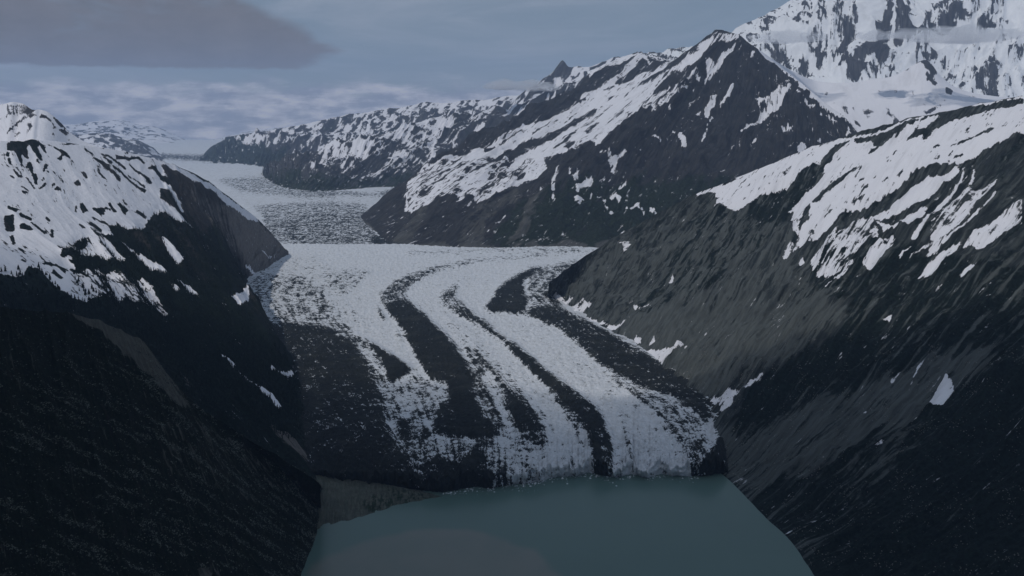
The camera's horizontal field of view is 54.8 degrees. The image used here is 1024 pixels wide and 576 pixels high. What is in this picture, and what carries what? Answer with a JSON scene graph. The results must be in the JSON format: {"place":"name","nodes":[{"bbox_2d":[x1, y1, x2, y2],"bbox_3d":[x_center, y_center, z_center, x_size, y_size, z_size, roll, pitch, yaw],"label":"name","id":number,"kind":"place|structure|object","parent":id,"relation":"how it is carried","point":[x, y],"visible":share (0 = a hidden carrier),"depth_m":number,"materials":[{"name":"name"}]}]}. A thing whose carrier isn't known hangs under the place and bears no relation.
{"place":"outdoors","nodes":[
{"label":"outdoors","id":0,"kind":"place"},
{"bbox_2d":[0,102,95,146],"bbox_3d":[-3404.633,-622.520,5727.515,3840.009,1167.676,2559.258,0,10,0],"label":"snowy summit","id":1,"kind":"structure","parent":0,"point":[21,122],"depth_m":5506.72,"materials":[{"name":"white snow"}]},
{"bbox_2d":[75,133,163,160],"bbox_3d":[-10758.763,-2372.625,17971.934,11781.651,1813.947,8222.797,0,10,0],"label":"mountain","id":2,"kind":"structure","parent":0,"point":[114,142],"depth_m":16648.06,"materials":[{"name":"white snow"}]},
{"bbox_2d":[0,139,316,478],"bbox_3d":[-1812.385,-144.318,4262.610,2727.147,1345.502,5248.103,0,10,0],"label":"snowy mountain","id":3,"kind":"structure","parent":0,"point":[56,198],"depth_m":3332.37,"materials":[{"name":"white snow"}]},
{"bbox_2d":[0,197,303,438],"bbox_3d":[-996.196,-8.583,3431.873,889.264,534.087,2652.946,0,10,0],"label":"conifer forest","id":4,"kind":"object","parent":3,"relation":"on","point":[170,334],"visible":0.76,"depth_m":2868.02,"materials":[{"name":"plant"}]},
{"bbox_2d":[0,307,321,575],"bbox_3d":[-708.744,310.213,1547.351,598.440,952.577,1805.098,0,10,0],"label":"brushy spur","id":5,"kind":"structure","parent":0,"point":[77,327],"depth_m":1611.34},
{"bbox_2d":[0,311,321,575],"bbox_3d":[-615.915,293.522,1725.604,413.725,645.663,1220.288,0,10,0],"label":"brush","id":6,"kind":"object","parent":5,"relation":"on","point":[168,499],"visible":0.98,"depth_m":1627.54,"materials":[{"name":"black plant"}]},
{"bbox_2d":[63,120,285,142],"bbox_3d":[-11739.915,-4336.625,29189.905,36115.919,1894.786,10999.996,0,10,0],"label":"mountain range","id":7,"kind":"structure","parent":0,"point":[133,131],"depth_m":27839.30,"materials":[{"name":"white snow"}]},
{"bbox_2d":[145,140,409,243],"bbox_3d":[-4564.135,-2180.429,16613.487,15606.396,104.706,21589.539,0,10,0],"label":"valley ice","id":8,"kind":"structure","parent":0,"point":[282,215],"depth_m":8746.77,"materials":[{"name":"white ice"}]},
{"bbox_2d":[316,475,441,528],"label":"gravel fan","id":9,"kind":"object","parent":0,"point":[347,500],"visible":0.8,"depth_m":2330.04},
{"bbox_2d":[0,0,789,139],"label":"sky","id":10,"kind":"structure","parent":0,"point":[187,69],"materials":[{"name":"grey"}]},
{"bbox_2d":[199,57,620,167],"bbox_3d":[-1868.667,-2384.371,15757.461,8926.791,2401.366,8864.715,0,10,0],"label":"mountain ridge","id":11,"kind":"structure","parent":0,"point":[257,147],"depth_m":15337.68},
{"bbox_2d":[262,52,677,190],"bbox_3d":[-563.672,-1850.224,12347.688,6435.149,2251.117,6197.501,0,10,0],"label":"snow streaked ridge","id":12,"kind":"structure","parent":0,"point":[405,151],"depth_m":11230.87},
{"bbox_2d":[246,243,728,492],"bbox_3d":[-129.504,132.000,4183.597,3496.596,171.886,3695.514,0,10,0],"label":"glacier","id":13,"kind":"object","parent":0,"point":[442,369],"visible":0.66,"depth_m":3181.84,"materials":[{"name":"white ice"}]},
{"bbox_2d":[301,473,813,575],"bbox_3d":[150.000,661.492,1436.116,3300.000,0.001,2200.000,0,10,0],"label":"lake","id":14,"kind":"structure","parent":0,"point":[720,524],"depth_m":2147.52,"materials":[{"name":"liquid"}]},
{"bbox_2d":[443,474,698,493],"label":"brash ice","id":15,"kind":"structure","parent":14,"relation":"on","point":[630,476],"depth_m":2456.93,"materials":[{"name":"white ice"}]},
{"bbox_2d":[361,30,860,247],"bbox_3d":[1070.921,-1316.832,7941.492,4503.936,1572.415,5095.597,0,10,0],"label":"pyramid peak","id":16,"kind":"structure","parent":0,"point":[600,156],"depth_m":7254.81,"materials":[{"name":"grey stone"}]},
{"bbox_2d":[545,96,1023,575],"bbox_3d":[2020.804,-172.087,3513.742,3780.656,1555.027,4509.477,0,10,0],"label":"scree slope","id":17,"kind":"structure","parent":0,"point":[900,228],"depth_m":2909.68,"materials":[{"name":"rock"},{"name":"snow"}]},
{"bbox_2d":[593,308,1023,574],"bbox_3d":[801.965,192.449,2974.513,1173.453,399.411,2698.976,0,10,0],"label":"boulders","id":18,"kind":"object","parent":17,"relation":"on","point":[866,443],"visible":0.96,"depth_m":2385.13,"materials":[{"name":"stone"}]},
{"bbox_2d":[587,0,1023,96],"bbox_3d":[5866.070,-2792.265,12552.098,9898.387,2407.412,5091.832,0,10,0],"label":"glaciated peak","id":19,"kind":"structure","parent":0,"point":[975,46],"depth_m":11130.58,"materials":[{"name":"white snow"}]},
{"bbox_2d":[758,49,1012,130],"bbox_3d":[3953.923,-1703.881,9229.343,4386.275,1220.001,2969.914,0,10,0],"label":"snow saddle","id":20,"kind":"object","parent":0,"point":[922,88],"visible":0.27,"depth_m":9426.96,"materials":[{"name":"white snow"}]}
]}

